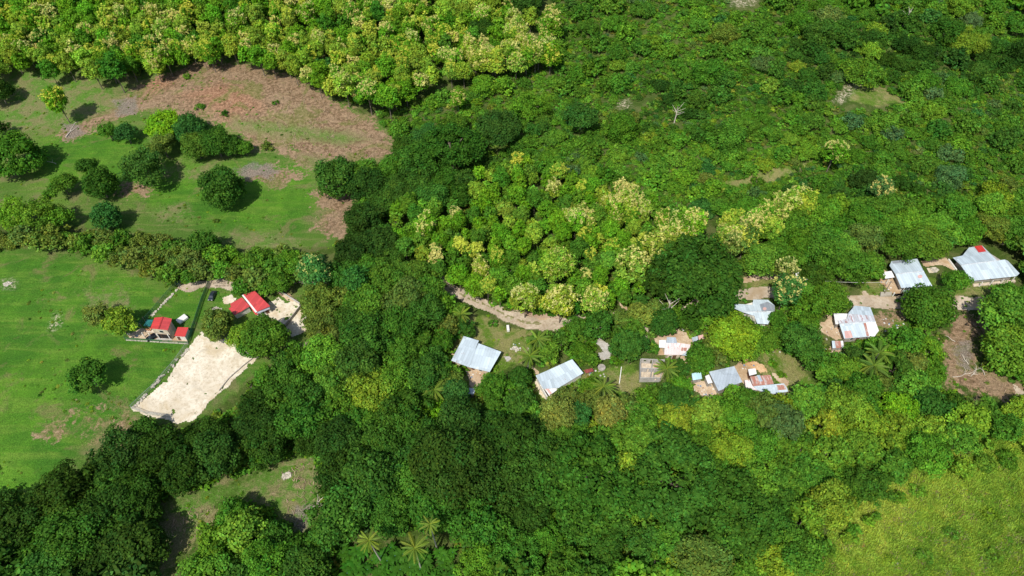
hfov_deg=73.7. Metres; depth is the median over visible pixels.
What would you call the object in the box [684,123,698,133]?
feathery tree
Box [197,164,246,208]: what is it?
broadleaf tree
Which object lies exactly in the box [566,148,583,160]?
feathery tree
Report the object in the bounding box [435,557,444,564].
banana plant
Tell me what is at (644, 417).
broadleaf tree
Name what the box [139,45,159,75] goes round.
teak tree
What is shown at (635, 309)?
broadleaf tree
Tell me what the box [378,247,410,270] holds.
broadleaf tree
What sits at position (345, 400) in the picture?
umbrella tree
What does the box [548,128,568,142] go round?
umbrella tree
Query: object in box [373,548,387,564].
banana plant
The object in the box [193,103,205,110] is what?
bush
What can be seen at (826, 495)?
broadleaf tree
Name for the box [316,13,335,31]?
teak tree
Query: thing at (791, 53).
umbrella tree
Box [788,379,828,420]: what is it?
umbrella tree
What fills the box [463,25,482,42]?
teak tree
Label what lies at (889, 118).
broadleaf tree
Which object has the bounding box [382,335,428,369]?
broadleaf tree
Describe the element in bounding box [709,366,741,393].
grey roof house
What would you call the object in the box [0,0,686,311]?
teak plantation
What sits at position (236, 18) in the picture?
teak tree
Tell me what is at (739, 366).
bare ground
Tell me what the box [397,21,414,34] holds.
teak tree
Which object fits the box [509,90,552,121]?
feathery tree
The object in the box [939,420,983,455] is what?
feathery tree
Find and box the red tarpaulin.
[584,368,593,375]
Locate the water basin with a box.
[598,364,604,370]
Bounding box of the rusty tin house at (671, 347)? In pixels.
[659,337,689,358]
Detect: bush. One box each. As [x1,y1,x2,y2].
[0,233,6,248]
[2,235,17,250]
[41,190,55,199]
[74,157,95,171]
[182,73,189,79]
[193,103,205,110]
[221,109,228,116]
[229,252,244,268]
[245,379,256,390]
[260,140,273,150]
[487,319,497,326]
[750,177,764,184]
[791,165,805,175]
[845,522,863,542]
[883,554,896,565]
[908,483,927,497]
[914,547,934,566]
[941,526,958,540]
[973,452,998,472]
[981,507,999,521]
[984,545,1005,566]
[995,449,1018,471]
[1011,447,1019,454]
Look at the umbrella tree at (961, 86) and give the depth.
298.53 m
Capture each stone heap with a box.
[3,281,11,286]
[281,472,291,480]
[510,346,518,351]
[930,268,938,272]
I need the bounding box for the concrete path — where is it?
[596,336,610,359]
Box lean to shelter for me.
[139,317,152,327]
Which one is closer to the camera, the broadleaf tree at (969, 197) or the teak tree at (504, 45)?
the broadleaf tree at (969, 197)
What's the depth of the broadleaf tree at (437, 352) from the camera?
215.60 m
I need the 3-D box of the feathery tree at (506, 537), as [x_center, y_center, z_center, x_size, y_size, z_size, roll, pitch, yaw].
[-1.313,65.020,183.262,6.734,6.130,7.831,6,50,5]
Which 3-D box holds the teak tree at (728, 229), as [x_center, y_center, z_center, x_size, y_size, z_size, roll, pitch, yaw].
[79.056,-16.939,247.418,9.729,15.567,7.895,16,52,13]
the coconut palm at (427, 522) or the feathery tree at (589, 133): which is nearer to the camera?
the coconut palm at (427, 522)
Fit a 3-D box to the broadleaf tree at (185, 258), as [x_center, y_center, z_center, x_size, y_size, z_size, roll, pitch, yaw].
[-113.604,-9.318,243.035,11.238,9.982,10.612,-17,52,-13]
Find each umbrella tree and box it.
[143,108,179,136]
[318,388,362,423]
[394,141,439,174]
[415,399,443,423]
[416,121,488,171]
[474,109,522,147]
[480,150,487,161]
[482,155,501,168]
[499,431,567,509]
[529,431,648,536]
[534,113,551,123]
[538,149,555,161]
[539,134,556,145]
[543,156,565,169]
[545,507,560,524]
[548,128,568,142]
[561,101,598,129]
[567,419,590,439]
[578,165,592,179]
[580,527,624,568]
[584,423,624,453]
[587,165,604,178]
[607,419,663,460]
[609,58,625,70]
[628,420,725,534]
[629,0,657,16]
[630,555,646,575]
[641,121,659,131]
[641,257,687,302]
[648,231,744,318]
[648,517,689,562]
[650,78,669,90]
[661,433,695,468]
[661,554,679,571]
[662,149,683,166]
[665,181,684,194]
[681,107,699,118]
[681,459,776,562]
[697,172,715,182]
[698,288,734,313]
[713,394,732,404]
[726,38,753,52]
[729,558,767,575]
[739,111,754,120]
[747,542,796,575]
[749,55,774,71]
[755,157,775,172]
[756,455,780,483]
[763,428,793,457]
[778,435,815,466]
[782,78,801,92]
[783,132,800,144]
[785,48,804,58]
[787,38,803,46]
[787,154,802,165]
[788,60,806,72]
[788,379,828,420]
[790,139,827,160]
[792,451,836,492]
[793,10,818,23]
[797,67,821,81]
[799,134,817,147]
[814,4,846,21]
[823,181,846,196]
[826,52,839,63]
[828,70,846,83]
[834,17,851,27]
[838,422,853,439]
[839,56,888,89]
[842,428,884,468]
[845,149,868,163]
[848,168,878,187]
[852,41,885,58]
[859,134,879,149]
[865,22,888,34]
[868,162,895,178]
[872,51,895,65]
[878,391,919,422]
[901,125,922,139]
[910,153,937,173]
[922,101,947,121]
[928,96,959,114]
[930,158,941,166]
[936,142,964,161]
[944,76,973,95]
[971,61,989,73]
[972,60,995,70]
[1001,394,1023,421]
[1003,11,1023,33]
[1007,189,1023,201]
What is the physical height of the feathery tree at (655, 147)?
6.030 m
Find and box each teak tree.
[0,0,6,8]
[0,20,11,35]
[0,38,15,65]
[0,43,22,73]
[4,29,26,47]
[8,0,26,13]
[8,10,21,23]
[10,23,29,40]
[11,39,34,65]
[18,6,39,27]
[26,27,47,44]
[32,43,54,72]
[36,59,60,85]
[37,84,69,122]
[54,22,72,37]
[54,54,78,81]
[56,0,76,14]
[58,31,77,55]
[62,6,81,26]
[68,12,86,26]
[72,47,94,77]
[74,0,94,15]
[74,28,92,46]
[76,21,93,45]
[77,58,104,89]
[80,14,99,25]
[90,23,104,41]
[90,39,109,56]
[92,49,116,83]
[94,0,108,6]
[95,28,113,44]
[95,51,126,92]
[105,0,124,10]
[108,24,131,45]
[112,2,130,20]
[113,48,128,78]
[122,55,139,81]
[123,44,140,69]
[128,33,141,44]
[129,22,144,35]
[131,12,146,28]
[135,37,157,51]
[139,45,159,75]
[142,50,164,81]
[143,2,162,20]
[143,34,159,44]
[151,17,168,34]
[151,44,175,76]
[163,27,179,46]
[166,0,179,11]
[167,39,184,65]
[172,13,193,30]
[175,0,193,9]
[180,35,196,64]
[191,0,207,7]
[191,40,207,69]
[198,39,221,72]
[199,30,216,58]
[204,3,224,23]
[205,0,225,10]
[207,36,225,65]
[220,33,239,63]
[222,0,237,12]
[225,6,250,33]
[244,2,266,30]
[244,25,265,46]
[247,45,269,75]
[262,51,278,79]
[263,22,282,38]
[268,0,284,30]
[276,49,294,78]
[277,39,296,53]
[281,4,296,26]
[284,53,300,85]
[288,22,303,34]
[294,47,313,66]
[295,253,333,285]
[296,0,316,24]
[298,29,310,47]
[307,39,324,57]
[307,70,326,98]
[310,29,330,57]
[310,59,327,74]
[312,0,333,14]
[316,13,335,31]
[319,5,335,21]
[327,42,344,56]
[328,63,343,79]
[332,0,347,15]
[333,70,357,107]
[335,24,350,47]
[339,264,371,299]
[341,0,362,21]
[341,62,359,76]
[342,46,358,60]
[346,32,365,56]
[347,25,362,36]
[351,72,365,84]
[354,77,378,114]
[356,59,371,73]
[358,9,375,23]
[359,51,376,65]
[363,0,379,21]
[364,68,382,85]
[368,0,385,23]
[375,53,396,79]
[376,85,402,118]
[377,23,396,40]
[388,83,399,108]
[388,211,402,226]
[390,33,406,50]
[391,5,408,21]
[392,227,407,237]
[393,53,410,74]
[393,67,410,82]
[394,77,417,105]
[395,236,415,260]
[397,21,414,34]
[398,38,414,58]
[398,192,417,213]
[402,0,417,9]
[404,28,420,44]
[407,203,424,223]
[408,41,427,73]
[411,209,437,242]
[412,232,429,249]
[414,1,432,17]
[414,245,430,260]
[418,55,436,74]
[421,15,439,34]
[424,29,440,55]
[425,197,443,211]
[425,206,440,223]
[428,249,443,264]
[429,231,449,248]
[429,260,446,277]
[434,22,451,37]
[434,45,449,63]
[435,0,455,20]
[435,215,452,233]
[442,59,457,83]
[442,248,459,265]
[444,47,463,79]
[446,263,470,291]
[448,89,464,111]
[450,209,466,231]
[452,236,470,256]
[454,0,471,13]
[454,61,474,88]
[456,253,471,268]
[460,31,477,64]
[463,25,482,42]
[463,272,482,299]
[465,44,480,73]
[465,205,480,223]
[467,241,485,260]
[468,180,485,198]
[469,45,491,74]
[469,228,486,243]
[470,3,490,21]
[471,253,489,277]
[477,274,497,301]
[483,0,500,9]
[484,42,494,72]
[484,45,504,78]
[487,25,503,43]
[488,245,505,268]
[489,265,510,286]
[491,222,510,241]
[492,166,510,192]
[492,285,506,306]
[495,200,515,217]
[500,39,514,56]
[502,22,512,39]
[502,275,524,295]
[503,26,518,40]
[503,249,519,273]
[504,6,522,22]
[505,41,520,72]
[505,50,527,79]
[507,183,526,208]
[508,282,541,317]
[510,205,529,223]
[511,15,528,35]
[512,264,531,282]
[515,30,526,44]
[516,237,531,256]
[519,40,530,50]
[519,46,536,75]
[522,6,538,31]
[524,221,543,248]
[525,32,539,44]
[525,189,543,208]
[527,272,542,282]
[528,277,547,298]
[529,43,545,65]
[533,41,543,69]
[536,16,550,32]
[536,200,558,217]
[537,251,549,268]
[538,27,552,40]
[539,2,560,17]
[539,237,560,252]
[540,34,560,57]
[540,43,561,74]
[540,245,577,283]
[542,9,565,36]
[544,284,580,322]
[546,208,566,230]
[548,283,561,294]
[549,162,569,181]
[552,221,572,241]
[556,194,571,209]
[559,207,575,222]
[566,207,585,238]
[570,236,589,257]
[572,297,583,315]
[574,201,587,210]
[574,207,597,230]
[574,281,590,299]
[576,276,589,283]
[580,283,610,313]
[582,194,597,208]
[583,232,601,248]
[584,220,596,230]
[585,176,600,192]
[585,256,600,272]
[587,202,608,225]
[591,264,609,286]
[594,283,607,291]
[596,193,610,210]
[599,237,621,261]
[599,250,615,269]
[601,218,620,239]
[605,190,615,195]
[605,193,627,223]
[605,205,624,226]
[605,289,615,309]
[612,276,629,295]
[613,188,636,199]
[613,244,651,283]
[615,228,631,248]
[619,193,638,226]
[623,205,641,224]
[625,219,641,237]
[632,191,645,207]
[633,279,646,293]
[637,199,652,223]
[641,224,678,258]
[653,207,669,226]
[657,221,672,230]
[664,225,678,236]
[667,207,679,219]
[669,209,686,228]
[671,217,695,237]
[675,229,693,238]
[680,206,708,234]
[682,212,700,236]
[713,222,730,242]
[716,207,744,228]
[717,224,744,247]
[724,229,746,255]
[732,216,748,227]
[733,217,753,235]
[734,223,764,257]
[746,207,763,218]
[747,214,766,238]
[757,198,774,212]
[762,203,783,219]
[763,215,784,240]
[769,198,792,222]
[771,272,807,309]
[772,190,788,204]
[772,255,800,278]
[776,187,803,211]
[791,183,806,193]
[796,189,819,214]
[801,187,812,205]
[820,139,850,171]
[867,174,896,196]
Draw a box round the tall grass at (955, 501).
[785,411,1023,575]
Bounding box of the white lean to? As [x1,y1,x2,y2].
[704,375,711,385]
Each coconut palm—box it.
[356,527,380,559]
[401,532,429,567]
[419,515,439,548]
[421,379,444,401]
[452,306,471,322]
[517,345,543,368]
[525,330,551,350]
[591,377,616,396]
[653,357,679,380]
[857,352,889,376]
[865,340,894,366]
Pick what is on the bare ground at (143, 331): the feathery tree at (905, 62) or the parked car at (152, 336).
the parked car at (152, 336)
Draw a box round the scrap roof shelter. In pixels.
[692,335,704,341]
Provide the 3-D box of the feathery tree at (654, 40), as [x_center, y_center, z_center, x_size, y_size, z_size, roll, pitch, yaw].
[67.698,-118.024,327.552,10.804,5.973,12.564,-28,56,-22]
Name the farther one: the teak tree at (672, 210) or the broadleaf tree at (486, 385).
the teak tree at (672, 210)
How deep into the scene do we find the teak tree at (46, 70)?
308.51 m
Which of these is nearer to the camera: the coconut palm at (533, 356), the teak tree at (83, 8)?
the coconut palm at (533, 356)
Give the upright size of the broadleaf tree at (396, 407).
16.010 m
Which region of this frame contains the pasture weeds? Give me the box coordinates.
[0,63,1006,563]
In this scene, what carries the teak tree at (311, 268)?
on the ground at (44, 432)
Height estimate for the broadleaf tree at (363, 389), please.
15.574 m
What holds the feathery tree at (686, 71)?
on the ground at (44, 432)
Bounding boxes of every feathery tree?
[96,121,115,140]
[113,121,138,142]
[312,57,340,68]
[452,541,494,575]
[466,89,485,99]
[490,524,543,572]
[498,527,515,541]
[504,135,529,155]
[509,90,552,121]
[515,76,532,89]
[517,144,533,158]
[521,134,544,147]
[527,517,571,558]
[542,426,573,457]
[544,75,566,88]
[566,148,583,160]
[571,85,590,96]
[574,19,599,33]
[575,155,592,167]
[584,129,596,138]
[587,420,597,429]
[592,134,607,148]
[601,12,629,30]
[603,146,630,164]
[604,173,628,190]
[619,523,662,564]
[641,34,663,48]
[645,553,667,566]
[646,135,669,154]
[657,402,696,431]
[659,92,675,105]
[669,57,689,69]
[671,168,693,185]
[675,66,694,82]
[679,526,706,535]
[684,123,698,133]
[686,90,710,107]
[686,419,723,450]
[687,14,709,31]
[697,451,739,496]
[698,162,715,174]
[699,144,716,155]
[708,196,730,216]
[712,18,735,30]
[719,161,735,171]
[734,116,761,137]
[736,146,750,160]
[752,103,770,113]
[753,112,769,125]
[756,19,778,33]
[759,127,785,141]
[765,182,781,196]
[766,461,810,496]
[786,105,803,119]
[797,424,815,447]
[803,94,825,110]
[808,0,825,9]
[808,174,836,192]
[829,118,849,133]
[829,476,865,509]
[833,470,843,478]
[837,459,856,479]
[841,464,896,508]
[846,401,885,436]
[855,5,880,20]
[859,28,877,42]
[868,402,884,416]
[873,28,886,40]
[884,139,904,157]
[885,67,900,82]
[890,10,907,17]
[890,175,916,189]
[892,55,918,70]
[893,149,910,160]
[910,42,940,62]
[914,414,958,440]
[931,180,956,197]
[936,414,955,429]
[939,85,954,97]
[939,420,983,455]
[942,24,991,53]
[948,132,966,140]
[958,11,983,28]
[970,25,994,35]
[970,50,994,65]
[976,183,985,193]
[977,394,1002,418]
[981,38,1006,53]
[993,120,1013,131]
[996,38,1011,51]
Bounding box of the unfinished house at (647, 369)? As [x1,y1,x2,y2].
[639,358,664,381]
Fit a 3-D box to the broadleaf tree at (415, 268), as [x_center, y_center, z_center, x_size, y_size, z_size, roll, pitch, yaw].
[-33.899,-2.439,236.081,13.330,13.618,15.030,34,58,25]
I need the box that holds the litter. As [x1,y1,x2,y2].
[127,281,904,394]
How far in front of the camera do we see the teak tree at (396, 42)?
316.24 m
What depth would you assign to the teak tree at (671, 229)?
240.98 m
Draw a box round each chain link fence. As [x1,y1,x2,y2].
[125,338,187,343]
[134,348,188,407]
[187,280,209,342]
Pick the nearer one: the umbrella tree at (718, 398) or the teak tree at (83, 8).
the umbrella tree at (718, 398)
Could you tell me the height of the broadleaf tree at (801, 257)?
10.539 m
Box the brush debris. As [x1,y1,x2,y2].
[136,61,1019,544]
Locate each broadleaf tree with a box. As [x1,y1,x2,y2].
[0,77,17,102]
[0,120,11,134]
[0,129,49,177]
[0,195,29,230]
[0,486,19,511]
[0,490,43,549]
[6,527,44,560]
[15,195,63,229]
[22,541,74,575]
[27,457,98,519]
[33,503,112,560]
[35,505,81,539]
[43,206,75,226]
[45,172,77,196]
[65,355,108,394]
[74,533,123,575]
[75,483,134,532]
[77,460,106,487]
[81,165,120,198]
[81,300,108,326]
[85,423,141,474]
[85,463,125,498]
[89,200,122,229]
[97,515,171,575]
[100,305,139,335]
[102,507,145,544]
[106,468,163,510]
[116,145,165,186]
[123,462,159,479]
[128,415,159,436]
[129,229,155,246]
[129,423,189,483]
[130,499,164,523]
[143,132,176,156]
[157,444,209,498]
[171,111,208,141]
[175,247,207,270]
[175,539,240,575]
[180,131,205,159]
[184,415,228,450]
[185,229,222,259]
[191,426,240,482]
[195,521,232,565]
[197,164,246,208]
[198,124,234,156]
[200,307,233,342]
[213,495,254,532]
[215,505,268,557]
[222,134,241,155]
[224,320,249,347]
[231,403,278,451]
[233,546,262,565]
[235,340,262,357]
[236,140,252,155]
[236,386,276,422]
[239,313,291,359]
[239,422,287,473]
[241,537,297,575]
[245,245,277,268]
[252,362,278,389]
[256,519,293,545]
[261,272,294,296]
[261,364,310,410]
[267,350,295,375]
[273,393,329,439]
[276,544,331,575]
[278,249,301,273]
[283,257,300,274]
[284,340,305,369]
[285,532,309,568]
[293,434,317,457]
[296,333,344,378]
[297,379,326,409]
[299,281,339,318]
[299,304,337,339]
[301,478,372,551]
[303,529,336,568]
[311,414,364,462]
[313,155,359,198]
[313,363,347,397]
[313,450,351,498]
[323,259,360,288]
[323,326,343,356]
[332,285,349,310]
[333,236,373,266]
[333,300,361,333]
[333,338,383,384]
[338,311,394,357]
[339,445,402,513]
[342,200,385,231]
[342,281,385,322]
[343,367,402,414]
[344,229,363,241]
[345,407,380,432]
[346,165,388,202]
[347,253,378,284]
[351,157,378,184]
[354,197,377,208]
[359,226,401,259]
[361,420,407,458]
[366,184,396,215]
[367,489,409,540]
[368,256,403,295]
[368,310,392,338]
[372,363,414,398]
[372,387,434,440]
[376,154,404,178]
[377,305,430,350]
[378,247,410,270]
[379,173,406,199]
[380,275,428,319]
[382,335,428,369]
[384,444,412,464]
[389,458,419,506]
[390,135,414,156]
[390,259,436,289]
[393,183,417,203]
[396,165,420,186]
[404,417,444,454]
[405,167,432,190]
[405,352,450,399]
[406,470,465,539]
[407,292,446,328]
[407,424,502,514]
[410,121,435,140]
[411,387,432,411]
[414,182,450,210]
[414,272,447,307]
[414,330,442,354]
[424,344,448,362]
[427,164,458,191]
[432,327,453,352]
[436,394,486,439]
[437,110,467,127]
[440,370,465,392]
[440,378,470,403]
[445,137,463,147]
[447,494,510,548]
[448,183,473,207]
[448,302,468,318]
[451,168,476,188]
[457,318,474,333]
[461,327,475,337]
[467,17,496,36]
[467,74,497,97]
[473,371,506,400]
[477,410,540,469]
[478,468,523,531]
[481,410,501,441]
[483,397,502,411]
[501,380,536,417]
[502,487,554,544]
[504,379,518,395]
[508,0,541,17]
[508,366,532,384]
[516,413,546,439]
[536,337,560,364]
[538,394,579,433]
[544,542,590,575]
[555,335,568,351]
[555,386,579,404]
[556,516,600,547]
[560,134,583,159]
[562,314,585,334]
[567,341,591,355]
[571,399,592,425]
[577,388,602,413]
[578,350,600,367]
[579,376,600,392]
[582,309,613,339]
[593,393,627,427]
[602,110,641,143]
[604,505,631,538]
[608,328,645,362]
[610,449,638,488]
[613,308,633,328]
[620,317,645,336]
[621,477,658,526]
[625,302,656,324]
[625,403,657,434]
[639,335,650,350]
[649,305,679,335]
[657,381,697,412]
[668,530,735,575]
[678,307,702,330]
[685,340,716,373]
[687,197,711,213]
[690,58,727,85]
[691,394,725,432]
[704,117,747,155]
[706,22,740,44]
[707,310,762,363]
[708,427,755,471]
[714,394,756,436]
[718,198,748,219]
[723,384,739,398]
[731,422,778,465]
[731,456,778,504]
[732,386,760,410]
[736,242,784,277]
[738,339,762,361]
[741,193,760,210]
[744,392,780,427]
[754,497,796,544]
[756,401,805,440]
[758,330,779,351]
[764,236,790,260]
[768,310,788,328]
[769,484,798,509]
[774,521,829,575]
[778,10,813,35]
[779,321,822,359]
[784,208,818,236]
[784,229,817,261]
[785,250,807,266]
[787,291,824,320]
[787,495,824,538]
[795,311,821,331]
[796,340,829,371]
[797,110,825,131]
[798,261,829,285]
[800,17,838,45]
[801,79,829,100]
[801,478,857,531]
[804,233,848,265]
[804,408,843,438]
[807,195,842,225]
[808,432,851,470]
[809,223,833,239]
[813,279,849,316]
[819,382,867,424]
[824,214,851,234]
[827,192,851,215]
[827,250,873,285]
[833,353,864,381]
[834,232,861,254]
[840,200,882,234]
[842,345,865,365]
[842,370,885,405]
[843,196,868,221]
[843,223,884,254]
[853,251,885,279]
[861,192,905,216]
[862,366,896,392]
[867,447,914,486]
[868,112,899,132]
[873,212,908,237]
[875,408,916,440]
[877,225,918,262]
[878,430,910,456]
[883,349,913,382]
[885,324,927,356]
[888,206,921,233]
[892,34,922,53]
[893,368,940,397]
[898,193,922,214]
[900,283,958,328]
[902,351,930,371]
[903,191,935,215]
[903,427,953,478]
[909,385,960,418]
[910,69,941,93]
[911,225,951,260]
[917,335,947,365]
[918,212,954,235]
[923,357,948,386]
[928,15,965,45]
[933,164,967,189]
[935,191,976,223]
[939,218,971,245]
[939,275,955,286]
[940,269,973,290]
[944,401,991,439]
[945,0,974,16]
[954,216,987,245]
[958,192,977,212]
[968,192,1008,217]
[975,180,1015,201]
[975,212,1011,242]
[976,286,1023,333]
[979,322,1023,376]
[985,126,1022,151]
[988,280,1020,298]
[990,215,1023,250]
[990,411,1023,442]
[992,199,1017,215]
[1004,38,1023,65]
[1006,357,1023,380]
[1009,204,1023,225]
[1018,284,1023,295]
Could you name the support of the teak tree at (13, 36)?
on the ground at (44, 432)
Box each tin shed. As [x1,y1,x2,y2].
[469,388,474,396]
[831,341,843,350]
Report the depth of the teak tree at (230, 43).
312.02 m
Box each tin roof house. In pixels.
[451,336,500,376]
[536,359,582,398]
[735,299,774,325]
[883,259,931,292]
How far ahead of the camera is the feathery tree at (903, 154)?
274.22 m
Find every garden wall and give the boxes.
[219,358,252,390]
[278,291,299,303]
[285,305,300,325]
[948,259,956,270]
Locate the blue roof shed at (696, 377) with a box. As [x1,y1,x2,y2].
[691,372,701,382]
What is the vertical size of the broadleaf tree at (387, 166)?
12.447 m
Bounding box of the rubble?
[150,289,177,316]
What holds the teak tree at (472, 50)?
on the ground at (44, 432)
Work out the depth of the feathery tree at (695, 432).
195.76 m
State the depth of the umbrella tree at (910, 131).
280.95 m
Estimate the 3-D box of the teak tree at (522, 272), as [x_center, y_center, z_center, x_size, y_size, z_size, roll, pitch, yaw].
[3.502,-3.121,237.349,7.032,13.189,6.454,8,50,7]
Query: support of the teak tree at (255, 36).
on the ground at (44, 432)
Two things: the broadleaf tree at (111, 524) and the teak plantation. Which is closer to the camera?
the broadleaf tree at (111, 524)
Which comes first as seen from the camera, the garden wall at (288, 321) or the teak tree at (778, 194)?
the garden wall at (288, 321)
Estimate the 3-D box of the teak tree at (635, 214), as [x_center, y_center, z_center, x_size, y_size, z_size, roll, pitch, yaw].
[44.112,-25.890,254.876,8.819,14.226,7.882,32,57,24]
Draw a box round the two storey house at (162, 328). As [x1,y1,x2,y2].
[141,317,175,340]
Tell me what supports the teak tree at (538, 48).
on the ground at (44, 432)
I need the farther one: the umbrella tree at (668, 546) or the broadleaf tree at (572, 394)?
the broadleaf tree at (572, 394)
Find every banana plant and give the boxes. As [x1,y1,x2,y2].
[334,544,349,559]
[335,541,348,553]
[337,546,349,562]
[337,565,353,575]
[339,560,354,574]
[346,555,361,568]
[348,543,361,556]
[353,558,366,575]
[356,545,371,561]
[359,542,370,557]
[363,564,372,574]
[365,556,374,566]
[371,567,384,575]
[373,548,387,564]
[380,552,394,569]
[382,540,398,551]
[388,549,401,565]
[391,563,407,575]
[396,548,410,562]
[403,560,414,575]
[409,552,424,565]
[413,561,426,575]
[421,557,433,573]
[422,551,432,562]
[426,570,440,575]
[433,545,444,559]
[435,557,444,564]
[436,563,445,571]
[437,549,450,561]
[437,558,446,568]
[444,562,456,570]
[448,547,459,557]
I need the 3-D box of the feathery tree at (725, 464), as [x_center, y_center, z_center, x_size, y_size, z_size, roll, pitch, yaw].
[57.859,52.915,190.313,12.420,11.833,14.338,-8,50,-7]
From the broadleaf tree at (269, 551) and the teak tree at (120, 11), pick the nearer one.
the broadleaf tree at (269, 551)
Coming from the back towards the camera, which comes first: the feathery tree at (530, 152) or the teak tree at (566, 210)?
the feathery tree at (530, 152)
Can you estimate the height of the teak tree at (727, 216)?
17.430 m
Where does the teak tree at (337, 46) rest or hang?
on the ground at (44, 432)
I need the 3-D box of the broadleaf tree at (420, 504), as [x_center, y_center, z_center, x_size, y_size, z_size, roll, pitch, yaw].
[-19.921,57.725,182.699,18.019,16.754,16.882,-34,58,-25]
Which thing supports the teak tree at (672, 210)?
on the ground at (44, 432)
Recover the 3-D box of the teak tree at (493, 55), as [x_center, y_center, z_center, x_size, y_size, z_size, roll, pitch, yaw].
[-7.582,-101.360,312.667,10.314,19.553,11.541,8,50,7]
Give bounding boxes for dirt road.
[205,271,1000,330]
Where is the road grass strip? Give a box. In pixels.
[445,285,554,324]
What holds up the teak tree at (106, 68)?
on the ground at (44, 432)
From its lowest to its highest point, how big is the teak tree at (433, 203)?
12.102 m
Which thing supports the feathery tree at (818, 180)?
on the ground at (44, 432)
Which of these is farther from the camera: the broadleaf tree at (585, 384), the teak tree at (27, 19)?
the teak tree at (27, 19)
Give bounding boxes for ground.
[0,0,1023,575]
[128,328,187,341]
[177,281,209,291]
[215,281,231,290]
[222,295,235,303]
[275,291,301,304]
[467,368,483,387]
[535,379,551,398]
[652,363,663,379]
[654,328,692,354]
[691,381,716,397]
[734,362,752,383]
[743,272,780,282]
[744,358,766,372]
[772,373,788,386]
[819,319,841,339]
[825,310,833,321]
[862,291,871,299]
[879,270,901,293]
[921,257,954,269]
[1013,384,1023,394]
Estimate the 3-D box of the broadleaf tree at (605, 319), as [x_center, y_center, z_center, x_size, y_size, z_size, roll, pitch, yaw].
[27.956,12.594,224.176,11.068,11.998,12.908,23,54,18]
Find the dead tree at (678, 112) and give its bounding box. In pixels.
[673,104,684,122]
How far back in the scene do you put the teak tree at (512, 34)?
316.96 m
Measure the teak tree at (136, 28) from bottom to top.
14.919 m
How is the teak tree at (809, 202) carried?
on the ground at (44, 432)
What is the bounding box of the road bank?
[512,309,561,319]
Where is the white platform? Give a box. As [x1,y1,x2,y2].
[880,292,891,296]
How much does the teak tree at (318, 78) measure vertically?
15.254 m
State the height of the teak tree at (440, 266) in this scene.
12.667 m
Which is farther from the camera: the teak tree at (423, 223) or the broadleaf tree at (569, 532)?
the teak tree at (423, 223)
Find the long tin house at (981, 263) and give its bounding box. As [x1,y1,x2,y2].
[953,245,1018,286]
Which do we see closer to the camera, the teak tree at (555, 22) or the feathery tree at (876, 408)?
the feathery tree at (876, 408)
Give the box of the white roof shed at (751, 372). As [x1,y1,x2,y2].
[747,368,756,378]
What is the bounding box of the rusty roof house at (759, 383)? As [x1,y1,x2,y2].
[743,375,787,395]
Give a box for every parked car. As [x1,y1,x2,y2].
[145,333,157,341]
[208,291,216,300]
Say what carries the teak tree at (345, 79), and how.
on the ground at (44, 432)
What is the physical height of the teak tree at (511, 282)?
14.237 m
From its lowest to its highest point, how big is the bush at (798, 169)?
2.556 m
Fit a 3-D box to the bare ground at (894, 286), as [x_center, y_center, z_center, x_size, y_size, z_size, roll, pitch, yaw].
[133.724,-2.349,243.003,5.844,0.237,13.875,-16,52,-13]
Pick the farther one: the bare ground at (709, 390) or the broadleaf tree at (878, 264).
the broadleaf tree at (878, 264)
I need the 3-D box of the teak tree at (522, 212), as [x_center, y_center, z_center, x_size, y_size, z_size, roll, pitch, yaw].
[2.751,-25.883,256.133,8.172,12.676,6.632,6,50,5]
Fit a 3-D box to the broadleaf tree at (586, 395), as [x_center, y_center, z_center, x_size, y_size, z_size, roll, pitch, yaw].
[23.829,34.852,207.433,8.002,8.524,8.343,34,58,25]
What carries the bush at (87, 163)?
on the ground at (44, 432)
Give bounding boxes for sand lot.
[132,332,257,423]
[266,297,305,336]
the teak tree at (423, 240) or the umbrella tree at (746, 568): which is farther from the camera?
the teak tree at (423, 240)
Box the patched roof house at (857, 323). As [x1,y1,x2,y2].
[833,306,878,341]
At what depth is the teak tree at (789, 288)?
224.68 m
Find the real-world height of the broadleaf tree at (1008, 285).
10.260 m
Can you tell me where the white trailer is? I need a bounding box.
[176,314,187,323]
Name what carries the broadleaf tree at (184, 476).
on the ground at (44, 432)
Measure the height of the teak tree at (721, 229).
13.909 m
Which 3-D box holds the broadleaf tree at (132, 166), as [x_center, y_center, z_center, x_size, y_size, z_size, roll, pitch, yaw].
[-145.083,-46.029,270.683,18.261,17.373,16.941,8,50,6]
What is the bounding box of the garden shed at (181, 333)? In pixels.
[174,327,188,340]
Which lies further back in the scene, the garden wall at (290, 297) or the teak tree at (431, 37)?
the teak tree at (431, 37)
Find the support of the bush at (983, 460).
on the ground at (44, 432)
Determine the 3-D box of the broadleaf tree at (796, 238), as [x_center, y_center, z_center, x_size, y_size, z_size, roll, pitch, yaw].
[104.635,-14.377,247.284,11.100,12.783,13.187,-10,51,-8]
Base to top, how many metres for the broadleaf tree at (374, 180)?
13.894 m
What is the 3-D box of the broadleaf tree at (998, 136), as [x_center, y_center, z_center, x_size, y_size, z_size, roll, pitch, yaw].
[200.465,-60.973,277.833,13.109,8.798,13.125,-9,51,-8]
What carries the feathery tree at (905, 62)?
on the ground at (44, 432)
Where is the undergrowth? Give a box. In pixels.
[2,0,1023,575]
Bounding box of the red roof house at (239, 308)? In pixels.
[229,291,271,318]
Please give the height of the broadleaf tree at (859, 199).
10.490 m
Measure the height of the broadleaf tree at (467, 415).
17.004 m
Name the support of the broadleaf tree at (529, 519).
on the ground at (44, 432)
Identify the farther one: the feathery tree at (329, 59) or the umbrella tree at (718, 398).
the feathery tree at (329, 59)
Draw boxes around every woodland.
[0,0,1023,575]
[378,0,1023,218]

